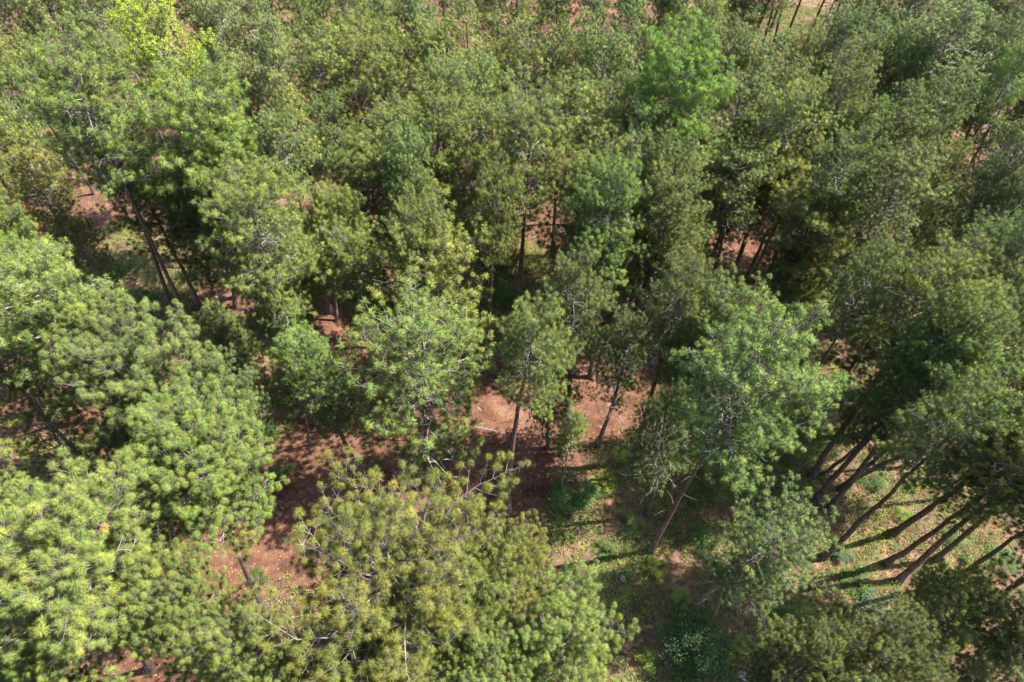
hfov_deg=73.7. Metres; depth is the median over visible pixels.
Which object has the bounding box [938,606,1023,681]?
pine tree
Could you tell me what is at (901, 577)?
pine tree
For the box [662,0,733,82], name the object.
pine tree
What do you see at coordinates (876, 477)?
shrub
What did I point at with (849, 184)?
pine tree
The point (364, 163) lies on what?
pine tree
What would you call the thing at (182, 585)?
pine tree
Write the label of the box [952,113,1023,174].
pine tree
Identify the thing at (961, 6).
pine tree
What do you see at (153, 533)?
shrub
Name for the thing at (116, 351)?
pine tree
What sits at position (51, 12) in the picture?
pine tree
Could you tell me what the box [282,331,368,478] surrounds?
pine tree
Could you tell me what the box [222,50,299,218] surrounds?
pine tree
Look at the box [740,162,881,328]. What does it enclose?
pine tree
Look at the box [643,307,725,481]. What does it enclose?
pine tree
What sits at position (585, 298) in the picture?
pine tree
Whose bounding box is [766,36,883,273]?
pine tree
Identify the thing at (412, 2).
pine tree
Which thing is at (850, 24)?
pine tree
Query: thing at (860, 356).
pine tree
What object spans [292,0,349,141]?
pine tree
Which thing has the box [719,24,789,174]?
pine tree
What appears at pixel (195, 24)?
pine tree
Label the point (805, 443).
pine tree
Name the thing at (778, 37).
shrub
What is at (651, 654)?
shrub
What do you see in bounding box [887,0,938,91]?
pine tree
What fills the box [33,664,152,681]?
pine tree
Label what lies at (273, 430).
shrub
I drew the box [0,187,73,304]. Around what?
pine tree
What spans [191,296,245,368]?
pine tree
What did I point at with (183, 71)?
pine tree
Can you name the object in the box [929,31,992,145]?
pine tree
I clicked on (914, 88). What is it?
pine tree
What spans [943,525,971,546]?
shrub
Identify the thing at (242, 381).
pine tree
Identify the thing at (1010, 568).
shrub
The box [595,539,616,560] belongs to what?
shrub
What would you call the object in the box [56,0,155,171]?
pine tree
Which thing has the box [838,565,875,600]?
shrub
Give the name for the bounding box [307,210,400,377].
pine tree
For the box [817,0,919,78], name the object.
pine tree
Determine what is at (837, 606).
pine tree
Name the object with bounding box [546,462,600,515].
shrub
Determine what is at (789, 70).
pine tree
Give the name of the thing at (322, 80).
pine tree
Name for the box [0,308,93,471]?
pine tree
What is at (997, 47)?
pine tree
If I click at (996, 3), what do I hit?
pine tree
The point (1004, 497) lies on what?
pine tree
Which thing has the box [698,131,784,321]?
pine tree
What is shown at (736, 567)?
pine tree
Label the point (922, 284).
pine tree
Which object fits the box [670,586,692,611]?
shrub
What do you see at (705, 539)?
shrub
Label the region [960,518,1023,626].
pine tree
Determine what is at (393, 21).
pine tree
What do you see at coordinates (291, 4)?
pine tree
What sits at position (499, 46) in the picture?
pine tree
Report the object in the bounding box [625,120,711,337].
pine tree
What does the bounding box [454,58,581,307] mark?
pine tree
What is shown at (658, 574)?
shrub
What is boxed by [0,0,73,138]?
pine tree
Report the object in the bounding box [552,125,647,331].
pine tree
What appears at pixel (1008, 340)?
pine tree
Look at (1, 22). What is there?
pine tree
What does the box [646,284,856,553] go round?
pine tree
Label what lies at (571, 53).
pine tree
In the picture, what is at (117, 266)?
shrub
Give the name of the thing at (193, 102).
pine tree
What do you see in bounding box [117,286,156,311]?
shrub
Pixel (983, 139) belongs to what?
pine tree
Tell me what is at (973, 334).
pine tree
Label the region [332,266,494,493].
pine tree
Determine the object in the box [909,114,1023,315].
pine tree
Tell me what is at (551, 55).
pine tree
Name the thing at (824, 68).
pine tree
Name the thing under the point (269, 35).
pine tree
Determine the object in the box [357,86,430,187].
pine tree
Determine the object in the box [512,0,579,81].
pine tree
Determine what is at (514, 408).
fallen twigs
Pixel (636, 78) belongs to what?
pine tree
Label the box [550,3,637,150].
pine tree
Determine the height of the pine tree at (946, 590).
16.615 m
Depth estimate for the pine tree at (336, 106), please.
62.02 m
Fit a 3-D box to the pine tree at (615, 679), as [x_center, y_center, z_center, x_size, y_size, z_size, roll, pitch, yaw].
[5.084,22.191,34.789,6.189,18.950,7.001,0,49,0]
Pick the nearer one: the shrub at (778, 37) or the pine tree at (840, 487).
the pine tree at (840, 487)
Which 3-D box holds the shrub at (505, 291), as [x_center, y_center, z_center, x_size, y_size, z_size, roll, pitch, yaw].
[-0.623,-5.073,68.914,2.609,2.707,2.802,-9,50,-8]
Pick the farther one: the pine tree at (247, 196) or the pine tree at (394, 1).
the pine tree at (394, 1)
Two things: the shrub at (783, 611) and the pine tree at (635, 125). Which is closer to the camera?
the shrub at (783, 611)
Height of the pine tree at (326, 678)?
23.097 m
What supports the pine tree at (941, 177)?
on the ground at (290, 446)
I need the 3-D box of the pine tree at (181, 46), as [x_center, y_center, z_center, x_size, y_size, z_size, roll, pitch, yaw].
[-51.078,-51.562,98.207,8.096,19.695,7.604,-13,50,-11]
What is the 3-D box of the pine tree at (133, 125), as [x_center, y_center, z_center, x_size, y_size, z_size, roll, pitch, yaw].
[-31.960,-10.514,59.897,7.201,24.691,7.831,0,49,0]
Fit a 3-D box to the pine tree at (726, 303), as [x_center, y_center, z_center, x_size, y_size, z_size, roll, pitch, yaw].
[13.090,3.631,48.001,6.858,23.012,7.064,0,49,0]
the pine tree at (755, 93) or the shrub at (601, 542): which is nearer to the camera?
the shrub at (601, 542)
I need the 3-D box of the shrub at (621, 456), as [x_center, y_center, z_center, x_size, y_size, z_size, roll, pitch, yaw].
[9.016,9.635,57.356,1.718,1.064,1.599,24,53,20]
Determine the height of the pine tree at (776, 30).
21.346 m
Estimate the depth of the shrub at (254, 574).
50.57 m
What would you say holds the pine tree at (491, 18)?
on the ground at (290, 446)
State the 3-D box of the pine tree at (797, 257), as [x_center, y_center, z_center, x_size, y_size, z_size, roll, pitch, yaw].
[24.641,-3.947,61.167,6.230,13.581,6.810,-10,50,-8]
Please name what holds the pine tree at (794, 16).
on the ground at (290, 446)
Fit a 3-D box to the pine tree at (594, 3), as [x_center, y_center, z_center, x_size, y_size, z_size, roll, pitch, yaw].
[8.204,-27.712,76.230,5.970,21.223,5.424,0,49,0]
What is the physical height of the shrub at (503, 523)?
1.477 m
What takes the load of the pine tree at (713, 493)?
on the ground at (290, 446)
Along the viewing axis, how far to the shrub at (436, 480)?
55.34 m
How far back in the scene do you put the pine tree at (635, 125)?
53.93 m
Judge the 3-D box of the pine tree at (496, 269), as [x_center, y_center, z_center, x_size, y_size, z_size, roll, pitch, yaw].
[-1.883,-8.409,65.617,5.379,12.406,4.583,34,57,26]
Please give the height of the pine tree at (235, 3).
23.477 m
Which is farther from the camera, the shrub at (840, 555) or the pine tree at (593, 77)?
the pine tree at (593, 77)
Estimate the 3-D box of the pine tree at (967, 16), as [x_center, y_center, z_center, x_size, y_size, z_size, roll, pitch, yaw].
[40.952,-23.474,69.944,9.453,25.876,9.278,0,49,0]
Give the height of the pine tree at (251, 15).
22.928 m
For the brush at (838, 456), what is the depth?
53.83 m
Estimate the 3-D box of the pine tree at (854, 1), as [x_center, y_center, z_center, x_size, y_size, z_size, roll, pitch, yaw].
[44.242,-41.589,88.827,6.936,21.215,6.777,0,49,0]
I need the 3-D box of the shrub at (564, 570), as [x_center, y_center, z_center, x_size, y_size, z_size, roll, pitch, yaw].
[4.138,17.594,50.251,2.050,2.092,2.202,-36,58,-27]
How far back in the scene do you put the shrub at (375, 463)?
57.13 m
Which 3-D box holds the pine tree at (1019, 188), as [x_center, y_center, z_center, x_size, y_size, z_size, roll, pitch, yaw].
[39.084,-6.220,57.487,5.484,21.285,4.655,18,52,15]
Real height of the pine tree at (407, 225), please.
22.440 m
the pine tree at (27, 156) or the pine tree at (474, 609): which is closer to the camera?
the pine tree at (474, 609)
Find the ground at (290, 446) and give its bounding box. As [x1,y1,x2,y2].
[0,0,1023,681]
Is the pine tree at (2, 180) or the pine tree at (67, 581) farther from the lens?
the pine tree at (2, 180)
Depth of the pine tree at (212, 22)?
68.82 m
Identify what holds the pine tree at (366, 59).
on the ground at (290, 446)
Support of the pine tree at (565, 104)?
on the ground at (290, 446)
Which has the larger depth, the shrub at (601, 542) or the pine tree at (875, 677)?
the shrub at (601, 542)
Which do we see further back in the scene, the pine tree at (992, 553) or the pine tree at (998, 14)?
the pine tree at (998, 14)
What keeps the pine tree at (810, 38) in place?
on the ground at (290, 446)
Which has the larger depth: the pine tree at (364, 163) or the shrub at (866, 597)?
the pine tree at (364, 163)
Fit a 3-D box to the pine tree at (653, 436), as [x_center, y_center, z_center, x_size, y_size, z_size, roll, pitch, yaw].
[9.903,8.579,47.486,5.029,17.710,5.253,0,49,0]
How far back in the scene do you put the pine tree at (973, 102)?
77.28 m
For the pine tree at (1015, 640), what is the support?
on the ground at (290, 446)
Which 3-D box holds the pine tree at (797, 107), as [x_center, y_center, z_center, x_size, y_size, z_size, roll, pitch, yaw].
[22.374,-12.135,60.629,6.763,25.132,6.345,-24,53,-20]
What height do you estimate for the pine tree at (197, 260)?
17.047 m
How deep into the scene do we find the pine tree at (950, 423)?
35.94 m
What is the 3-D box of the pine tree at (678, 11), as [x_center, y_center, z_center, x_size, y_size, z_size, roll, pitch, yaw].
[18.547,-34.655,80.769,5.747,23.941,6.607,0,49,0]
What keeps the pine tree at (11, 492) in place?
on the ground at (290, 446)
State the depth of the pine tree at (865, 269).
44.12 m
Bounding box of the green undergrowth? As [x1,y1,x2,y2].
[1,5,1023,681]
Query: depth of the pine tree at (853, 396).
49.61 m
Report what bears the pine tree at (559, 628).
on the ground at (290, 446)
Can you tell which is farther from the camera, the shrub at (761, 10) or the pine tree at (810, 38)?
the shrub at (761, 10)
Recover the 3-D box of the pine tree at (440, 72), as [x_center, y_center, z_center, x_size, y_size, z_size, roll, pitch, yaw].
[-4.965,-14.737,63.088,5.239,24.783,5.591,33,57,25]
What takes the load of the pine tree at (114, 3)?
on the ground at (290, 446)
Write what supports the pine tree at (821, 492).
on the ground at (290, 446)
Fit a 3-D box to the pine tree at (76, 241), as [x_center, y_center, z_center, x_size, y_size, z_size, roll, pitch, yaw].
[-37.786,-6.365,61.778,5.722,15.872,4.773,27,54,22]
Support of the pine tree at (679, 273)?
on the ground at (290, 446)
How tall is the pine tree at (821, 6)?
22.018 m
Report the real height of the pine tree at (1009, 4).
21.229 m
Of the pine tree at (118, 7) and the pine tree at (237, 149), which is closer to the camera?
the pine tree at (237, 149)
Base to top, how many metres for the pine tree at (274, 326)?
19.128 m
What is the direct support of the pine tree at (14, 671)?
on the ground at (290, 446)
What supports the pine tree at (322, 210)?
on the ground at (290, 446)
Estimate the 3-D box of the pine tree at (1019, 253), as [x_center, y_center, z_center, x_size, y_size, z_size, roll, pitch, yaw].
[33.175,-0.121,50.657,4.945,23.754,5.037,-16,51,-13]
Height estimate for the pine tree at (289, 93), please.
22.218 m
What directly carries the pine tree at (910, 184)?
on the ground at (290, 446)
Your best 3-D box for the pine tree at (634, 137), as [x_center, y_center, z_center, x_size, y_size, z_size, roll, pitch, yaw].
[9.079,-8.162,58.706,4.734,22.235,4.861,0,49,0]
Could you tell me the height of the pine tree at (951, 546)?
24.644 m
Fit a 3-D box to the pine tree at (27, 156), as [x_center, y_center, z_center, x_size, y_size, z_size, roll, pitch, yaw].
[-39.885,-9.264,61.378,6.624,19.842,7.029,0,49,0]
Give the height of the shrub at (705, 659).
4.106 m
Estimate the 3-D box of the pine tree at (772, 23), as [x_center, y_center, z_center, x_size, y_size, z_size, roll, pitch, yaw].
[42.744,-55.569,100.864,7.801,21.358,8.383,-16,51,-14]
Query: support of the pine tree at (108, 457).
on the ground at (290, 446)
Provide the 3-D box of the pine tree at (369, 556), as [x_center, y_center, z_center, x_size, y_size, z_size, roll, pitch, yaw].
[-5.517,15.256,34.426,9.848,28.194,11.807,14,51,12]
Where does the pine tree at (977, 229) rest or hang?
on the ground at (290, 446)
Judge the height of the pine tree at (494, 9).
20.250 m
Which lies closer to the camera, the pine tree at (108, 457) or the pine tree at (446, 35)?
the pine tree at (108, 457)
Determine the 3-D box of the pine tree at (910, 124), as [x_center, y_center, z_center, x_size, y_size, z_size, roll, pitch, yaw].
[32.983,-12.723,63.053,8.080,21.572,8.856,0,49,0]
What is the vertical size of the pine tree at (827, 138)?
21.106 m
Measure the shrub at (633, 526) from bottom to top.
1.600 m
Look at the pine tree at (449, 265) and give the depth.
48.83 m
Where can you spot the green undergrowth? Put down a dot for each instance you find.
(603, 467)
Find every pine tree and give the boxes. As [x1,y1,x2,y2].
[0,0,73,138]
[0,1,31,86]
[0,23,96,194]
[0,46,66,195]
[0,50,98,271]
[0,102,106,297]
[0,133,94,284]
[0,134,65,276]
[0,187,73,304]
[0,197,73,337]
[0,230,118,398]
[0,231,162,418]
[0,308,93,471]
[0,345,112,500]
[0,437,59,570]
[0,445,182,681]
[0,583,103,681]
[4,0,112,109]
[9,11,199,341]
[25,0,105,120]
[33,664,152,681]
[34,204,127,309]
[38,278,246,516]
[39,284,199,484]
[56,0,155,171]
[63,87,178,326]
[75,397,188,561]
[80,365,289,622]
[82,29,201,224]
[84,0,143,119]
[89,150,201,304]
[106,0,187,138]
[106,0,252,251]
[107,1,150,14]
[108,531,262,681]
[126,41,267,298]
[149,52,256,266]
[157,159,256,308]
[166,0,221,104]
[167,580,317,681]
[168,23,182,48]
[177,0,245,132]
[181,342,283,516]
[183,0,274,183]
[186,21,253,129]
[188,148,324,423]
[191,117,293,258]
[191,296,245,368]
[205,313,269,398]
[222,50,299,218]
[223,0,267,113]
[233,255,318,425]
[235,0,297,168]
[241,444,530,681]
[244,96,334,314]
[246,0,292,88]
[251,12,331,219]
[256,213,331,344]
[258,69,332,251]
[266,320,351,445]
[270,596,400,681]
[271,0,329,116]
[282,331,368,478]
[283,20,356,204]
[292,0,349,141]
[295,0,331,86]
[303,84,367,253]
[303,175,373,322]
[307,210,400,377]
[322,8,430,207]
[323,123,430,282]
[324,675,363,681]
[330,0,375,181]
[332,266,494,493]
[346,0,404,96]
[350,178,495,403]
[356,0,401,104]
[357,0,415,112]
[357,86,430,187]
[359,515,534,681]
[375,115,443,229]
[379,164,447,346]
[386,181,456,369]
[389,0,427,64]
[389,0,443,149]
[389,7,481,210]
[399,0,451,148]
[400,77,478,288]
[413,46,483,280]
[420,127,501,292]
[433,0,478,74]
[433,614,552,681]
[435,0,494,185]
[442,0,450,83]
[442,47,515,175]
[448,502,556,654]
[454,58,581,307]
[459,148,528,366]
[460,89,524,178]
[467,0,533,113]
[471,209,524,301]
[476,0,515,71]
[484,35,529,192]
[485,283,586,513]
[492,546,639,681]
[496,13,572,208]
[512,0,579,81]
[521,346,590,449]
[529,170,654,348]
[532,66,599,257]
[536,0,580,106]
[537,236,621,457]
[549,409,598,501]
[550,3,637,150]
[550,25,602,192]
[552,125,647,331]
[562,0,616,144]
[562,70,651,269]
[563,144,652,379]
[577,0,613,64]
[585,298,657,447]
[596,0,657,153]
[602,676,625,681]
[608,197,715,335]
[610,129,651,334]
[611,65,665,133]
[611,89,673,306]
[617,0,657,68]
[622,376,695,516]
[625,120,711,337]
[625,147,717,351]
[628,0,694,71]
[631,237,722,468]
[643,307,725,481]
[645,94,729,291]
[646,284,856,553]
[652,0,693,122]
[661,262,779,476]
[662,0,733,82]
[675,138,762,284]
[682,471,845,617]
[684,459,731,511]
[685,7,757,118]
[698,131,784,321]
[699,56,785,254]
[707,85,811,257]
[717,0,765,70]
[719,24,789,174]
[721,70,847,297]
[723,0,765,67]
[726,600,871,681]
[728,398,828,495]
[730,43,815,222]
[739,126,833,293]
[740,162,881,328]
[747,100,859,282]
[749,227,830,350]
[754,15,831,200]
[755,0,798,70]
[756,1,769,28]
[756,284,814,370]
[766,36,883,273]
[768,2,781,32]
[771,3,785,46]
[779,0,801,52]
[780,0,888,191]
[783,49,854,195]
[789,223,921,422]
[792,0,838,69]
[797,111,901,261]
[798,240,950,408]
[799,153,882,299]
[802,87,903,275]
[805,139,956,348]
[807,229,1014,478]
[808,599,858,639]
[810,300,1010,503]
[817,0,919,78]
[818,590,960,681]
[819,350,945,477]
[819,360,1023,561]
[821,0,886,93]
[825,273,1021,513]
[826,89,964,287]
[827,78,926,265]
[827,162,974,280]
[836,374,992,491]
[843,7,931,153]
[848,0,956,170]
[851,324,935,442]
[853,675,879,681]
[855,133,975,300]
[865,23,949,139]
[876,339,1023,467]
[877,0,995,186]
[877,224,1023,433]
[879,203,1023,389]
[879,556,1023,681]
[880,64,982,230]
[881,46,962,196]
[883,426,1023,566]
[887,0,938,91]
[887,388,1023,538]
[894,391,1023,586]
[908,282,1023,467]
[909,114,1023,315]
[911,159,1023,268]
[914,0,1016,131]
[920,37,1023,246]
[924,151,1023,277]
[926,0,1012,131]
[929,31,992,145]
[932,397,1021,563]
[933,0,989,29]
[933,4,1023,152]
[936,2,1023,152]
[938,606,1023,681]
[944,0,1023,136]
[947,42,1021,170]
[951,470,1023,584]
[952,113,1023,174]
[954,50,1023,181]
[960,212,1023,307]
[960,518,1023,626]
[964,596,1023,679]
[968,167,1023,254]
[987,575,1023,609]
[1003,256,1023,357]
[1004,97,1023,164]
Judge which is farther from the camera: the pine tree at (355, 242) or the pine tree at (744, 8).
the pine tree at (744, 8)
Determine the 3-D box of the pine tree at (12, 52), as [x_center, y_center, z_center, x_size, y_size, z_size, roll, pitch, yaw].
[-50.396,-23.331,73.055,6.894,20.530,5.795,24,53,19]
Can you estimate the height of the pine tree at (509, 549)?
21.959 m
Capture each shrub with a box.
[87,255,124,278]
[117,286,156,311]
[147,526,158,537]
[230,346,256,373]
[250,566,268,582]
[259,420,279,444]
[266,457,295,486]
[319,136,347,165]
[370,460,381,468]
[424,470,443,489]
[485,511,513,535]
[494,280,515,306]
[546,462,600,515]
[556,564,584,588]
[591,472,616,497]
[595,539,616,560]
[606,621,626,639]
[610,446,629,463]
[620,509,648,538]
[634,646,660,674]
[643,555,668,578]
[655,602,743,681]
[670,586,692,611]
[690,523,726,555]
[706,476,733,499]
[718,560,743,588]
[729,631,757,656]
[733,509,766,547]
[748,3,770,19]
[772,31,798,49]
[776,604,804,629]
[832,543,856,563]
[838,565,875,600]
[853,587,908,636]
[859,472,886,490]
[894,506,914,524]
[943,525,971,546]
[986,544,1020,574]
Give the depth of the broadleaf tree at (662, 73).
53.32 m
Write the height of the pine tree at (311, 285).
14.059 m
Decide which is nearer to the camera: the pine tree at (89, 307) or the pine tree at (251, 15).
the pine tree at (89, 307)
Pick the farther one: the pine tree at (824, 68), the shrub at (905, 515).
the pine tree at (824, 68)
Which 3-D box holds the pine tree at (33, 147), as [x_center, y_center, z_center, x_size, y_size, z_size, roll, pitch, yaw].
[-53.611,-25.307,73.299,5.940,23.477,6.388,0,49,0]
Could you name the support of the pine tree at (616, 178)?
on the ground at (290, 446)
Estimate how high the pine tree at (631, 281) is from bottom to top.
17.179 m
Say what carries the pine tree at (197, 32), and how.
on the ground at (290, 446)
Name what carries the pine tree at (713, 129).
on the ground at (290, 446)
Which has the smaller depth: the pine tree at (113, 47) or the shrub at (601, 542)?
the shrub at (601, 542)
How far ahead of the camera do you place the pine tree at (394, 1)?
80.69 m
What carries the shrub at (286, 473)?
on the ground at (290, 446)
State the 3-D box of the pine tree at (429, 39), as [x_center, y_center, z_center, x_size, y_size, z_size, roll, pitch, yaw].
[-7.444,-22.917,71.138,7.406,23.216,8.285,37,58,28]
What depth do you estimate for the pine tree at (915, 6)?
70.55 m
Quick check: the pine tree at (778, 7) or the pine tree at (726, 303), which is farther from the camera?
the pine tree at (778, 7)
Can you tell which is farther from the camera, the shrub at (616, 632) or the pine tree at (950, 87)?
the pine tree at (950, 87)
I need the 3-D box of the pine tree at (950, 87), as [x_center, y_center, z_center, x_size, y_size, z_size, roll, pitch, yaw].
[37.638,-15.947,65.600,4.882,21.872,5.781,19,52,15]
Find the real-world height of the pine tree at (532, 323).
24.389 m
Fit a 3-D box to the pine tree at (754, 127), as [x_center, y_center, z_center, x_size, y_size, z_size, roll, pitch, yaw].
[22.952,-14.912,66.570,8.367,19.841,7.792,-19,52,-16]
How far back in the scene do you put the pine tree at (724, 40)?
68.23 m
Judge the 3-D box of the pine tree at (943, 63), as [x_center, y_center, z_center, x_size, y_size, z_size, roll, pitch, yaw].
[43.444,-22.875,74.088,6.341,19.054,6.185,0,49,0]
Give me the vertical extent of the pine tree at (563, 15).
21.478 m
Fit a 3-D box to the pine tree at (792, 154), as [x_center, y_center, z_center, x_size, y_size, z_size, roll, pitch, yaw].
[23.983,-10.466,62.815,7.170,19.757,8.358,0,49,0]
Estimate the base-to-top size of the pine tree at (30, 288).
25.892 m
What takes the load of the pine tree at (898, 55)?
on the ground at (290, 446)
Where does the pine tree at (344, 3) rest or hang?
on the ground at (290, 446)
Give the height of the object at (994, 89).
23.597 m
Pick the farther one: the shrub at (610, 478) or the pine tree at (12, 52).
the pine tree at (12, 52)
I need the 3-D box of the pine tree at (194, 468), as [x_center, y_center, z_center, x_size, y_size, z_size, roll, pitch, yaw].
[-16.364,11.223,40.580,9.172,24.656,8.296,-30,55,-23]
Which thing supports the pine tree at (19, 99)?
on the ground at (290, 446)
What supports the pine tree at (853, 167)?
on the ground at (290, 446)
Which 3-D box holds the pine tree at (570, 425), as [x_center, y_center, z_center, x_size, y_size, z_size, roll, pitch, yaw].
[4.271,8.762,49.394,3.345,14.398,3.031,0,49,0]
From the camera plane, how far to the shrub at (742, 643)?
46.94 m
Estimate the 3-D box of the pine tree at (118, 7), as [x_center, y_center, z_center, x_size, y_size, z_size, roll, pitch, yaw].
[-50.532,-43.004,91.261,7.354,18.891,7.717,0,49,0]
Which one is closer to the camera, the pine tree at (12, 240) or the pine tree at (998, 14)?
the pine tree at (12, 240)
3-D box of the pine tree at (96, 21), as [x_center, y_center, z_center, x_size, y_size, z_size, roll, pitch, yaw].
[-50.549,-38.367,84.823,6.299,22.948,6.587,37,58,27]
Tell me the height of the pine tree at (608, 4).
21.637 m
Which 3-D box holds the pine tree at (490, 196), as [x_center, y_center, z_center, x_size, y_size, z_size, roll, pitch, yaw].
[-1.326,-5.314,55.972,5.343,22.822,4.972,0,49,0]
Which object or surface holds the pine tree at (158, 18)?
on the ground at (290, 446)
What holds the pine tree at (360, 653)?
on the ground at (290, 446)
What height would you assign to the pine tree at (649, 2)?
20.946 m
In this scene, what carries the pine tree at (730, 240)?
on the ground at (290, 446)
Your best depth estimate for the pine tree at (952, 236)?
68.36 m
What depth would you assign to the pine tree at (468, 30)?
67.74 m
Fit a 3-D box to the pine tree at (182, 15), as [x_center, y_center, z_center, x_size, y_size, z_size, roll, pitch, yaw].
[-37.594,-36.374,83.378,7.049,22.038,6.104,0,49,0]
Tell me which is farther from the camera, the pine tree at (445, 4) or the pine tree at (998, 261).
the pine tree at (445, 4)
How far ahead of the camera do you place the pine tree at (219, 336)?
55.55 m
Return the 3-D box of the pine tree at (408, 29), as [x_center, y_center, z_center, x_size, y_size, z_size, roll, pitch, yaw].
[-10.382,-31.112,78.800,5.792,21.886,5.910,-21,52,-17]
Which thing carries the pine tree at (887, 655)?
on the ground at (290, 446)
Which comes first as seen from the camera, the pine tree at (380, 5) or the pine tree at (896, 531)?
the pine tree at (896, 531)
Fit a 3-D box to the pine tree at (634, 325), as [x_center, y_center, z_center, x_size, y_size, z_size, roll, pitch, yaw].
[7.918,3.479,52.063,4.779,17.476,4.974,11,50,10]
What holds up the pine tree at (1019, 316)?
on the ground at (290, 446)
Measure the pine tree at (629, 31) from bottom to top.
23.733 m
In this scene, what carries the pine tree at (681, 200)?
on the ground at (290, 446)
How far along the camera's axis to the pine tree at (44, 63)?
47.74 m
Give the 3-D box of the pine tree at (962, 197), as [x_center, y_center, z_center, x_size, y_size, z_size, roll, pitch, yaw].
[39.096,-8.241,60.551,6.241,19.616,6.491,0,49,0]
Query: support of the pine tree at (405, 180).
on the ground at (290, 446)
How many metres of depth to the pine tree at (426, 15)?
73.11 m
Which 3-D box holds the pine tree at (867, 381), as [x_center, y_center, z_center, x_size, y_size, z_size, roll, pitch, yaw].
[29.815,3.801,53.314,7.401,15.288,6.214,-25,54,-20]
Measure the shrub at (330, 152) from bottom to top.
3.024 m
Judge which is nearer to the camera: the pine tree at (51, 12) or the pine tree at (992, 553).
the pine tree at (992, 553)
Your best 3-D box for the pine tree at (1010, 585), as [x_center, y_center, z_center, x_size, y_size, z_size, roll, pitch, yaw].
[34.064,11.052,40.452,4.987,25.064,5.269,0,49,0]
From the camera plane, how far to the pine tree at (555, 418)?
51.96 m
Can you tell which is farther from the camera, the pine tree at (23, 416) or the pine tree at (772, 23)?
the pine tree at (772, 23)
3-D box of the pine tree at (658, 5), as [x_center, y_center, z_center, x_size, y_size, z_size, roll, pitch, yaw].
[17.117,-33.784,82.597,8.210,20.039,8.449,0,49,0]
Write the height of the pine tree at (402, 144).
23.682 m
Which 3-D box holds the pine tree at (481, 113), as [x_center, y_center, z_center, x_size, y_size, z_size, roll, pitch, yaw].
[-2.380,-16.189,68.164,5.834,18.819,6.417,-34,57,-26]
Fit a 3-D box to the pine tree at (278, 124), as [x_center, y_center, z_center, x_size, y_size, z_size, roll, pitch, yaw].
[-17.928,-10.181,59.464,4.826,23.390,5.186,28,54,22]
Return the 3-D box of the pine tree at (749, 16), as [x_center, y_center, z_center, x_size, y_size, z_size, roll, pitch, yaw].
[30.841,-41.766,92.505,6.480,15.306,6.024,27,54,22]
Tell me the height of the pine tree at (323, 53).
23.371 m
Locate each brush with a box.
[0,0,1018,681]
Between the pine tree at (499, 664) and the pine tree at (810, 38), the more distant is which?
the pine tree at (810, 38)
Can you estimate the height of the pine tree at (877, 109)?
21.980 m
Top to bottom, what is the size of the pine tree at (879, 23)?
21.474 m
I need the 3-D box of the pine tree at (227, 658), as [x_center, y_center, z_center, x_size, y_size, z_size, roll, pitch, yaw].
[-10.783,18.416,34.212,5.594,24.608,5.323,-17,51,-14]
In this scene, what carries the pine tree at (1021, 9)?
on the ground at (290, 446)
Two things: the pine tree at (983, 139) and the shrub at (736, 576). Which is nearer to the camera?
the shrub at (736, 576)
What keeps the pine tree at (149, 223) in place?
on the ground at (290, 446)
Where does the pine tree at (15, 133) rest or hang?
on the ground at (290, 446)
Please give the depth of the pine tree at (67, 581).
27.62 m
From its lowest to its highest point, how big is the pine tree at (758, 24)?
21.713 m
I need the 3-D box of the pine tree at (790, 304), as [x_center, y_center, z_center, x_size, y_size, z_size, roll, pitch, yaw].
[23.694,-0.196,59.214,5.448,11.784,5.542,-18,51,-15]
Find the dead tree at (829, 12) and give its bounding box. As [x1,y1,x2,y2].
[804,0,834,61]
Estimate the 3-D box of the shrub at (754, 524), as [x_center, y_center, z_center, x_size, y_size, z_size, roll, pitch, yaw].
[18.396,14.407,52.212,3.033,1.944,2.741,36,58,27]
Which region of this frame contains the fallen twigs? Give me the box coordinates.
[0,8,1020,681]
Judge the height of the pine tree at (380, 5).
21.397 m
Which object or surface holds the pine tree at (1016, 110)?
on the ground at (290, 446)
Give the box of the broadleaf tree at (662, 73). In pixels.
[610,6,739,279]
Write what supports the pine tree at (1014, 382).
on the ground at (290, 446)
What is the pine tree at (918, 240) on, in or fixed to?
on the ground at (290, 446)
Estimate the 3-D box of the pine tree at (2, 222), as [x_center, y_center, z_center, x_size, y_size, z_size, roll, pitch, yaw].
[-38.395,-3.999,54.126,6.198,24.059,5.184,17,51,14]
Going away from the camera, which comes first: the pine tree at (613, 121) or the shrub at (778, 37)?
the pine tree at (613, 121)
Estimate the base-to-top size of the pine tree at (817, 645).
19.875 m
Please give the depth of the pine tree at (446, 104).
54.80 m
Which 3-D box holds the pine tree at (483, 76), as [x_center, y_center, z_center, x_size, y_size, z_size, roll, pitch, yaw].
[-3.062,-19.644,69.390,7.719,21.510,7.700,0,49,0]
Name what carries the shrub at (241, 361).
on the ground at (290, 446)
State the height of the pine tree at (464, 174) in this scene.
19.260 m
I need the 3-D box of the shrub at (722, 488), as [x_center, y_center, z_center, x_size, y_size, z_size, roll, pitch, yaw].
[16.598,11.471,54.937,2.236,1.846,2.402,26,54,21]

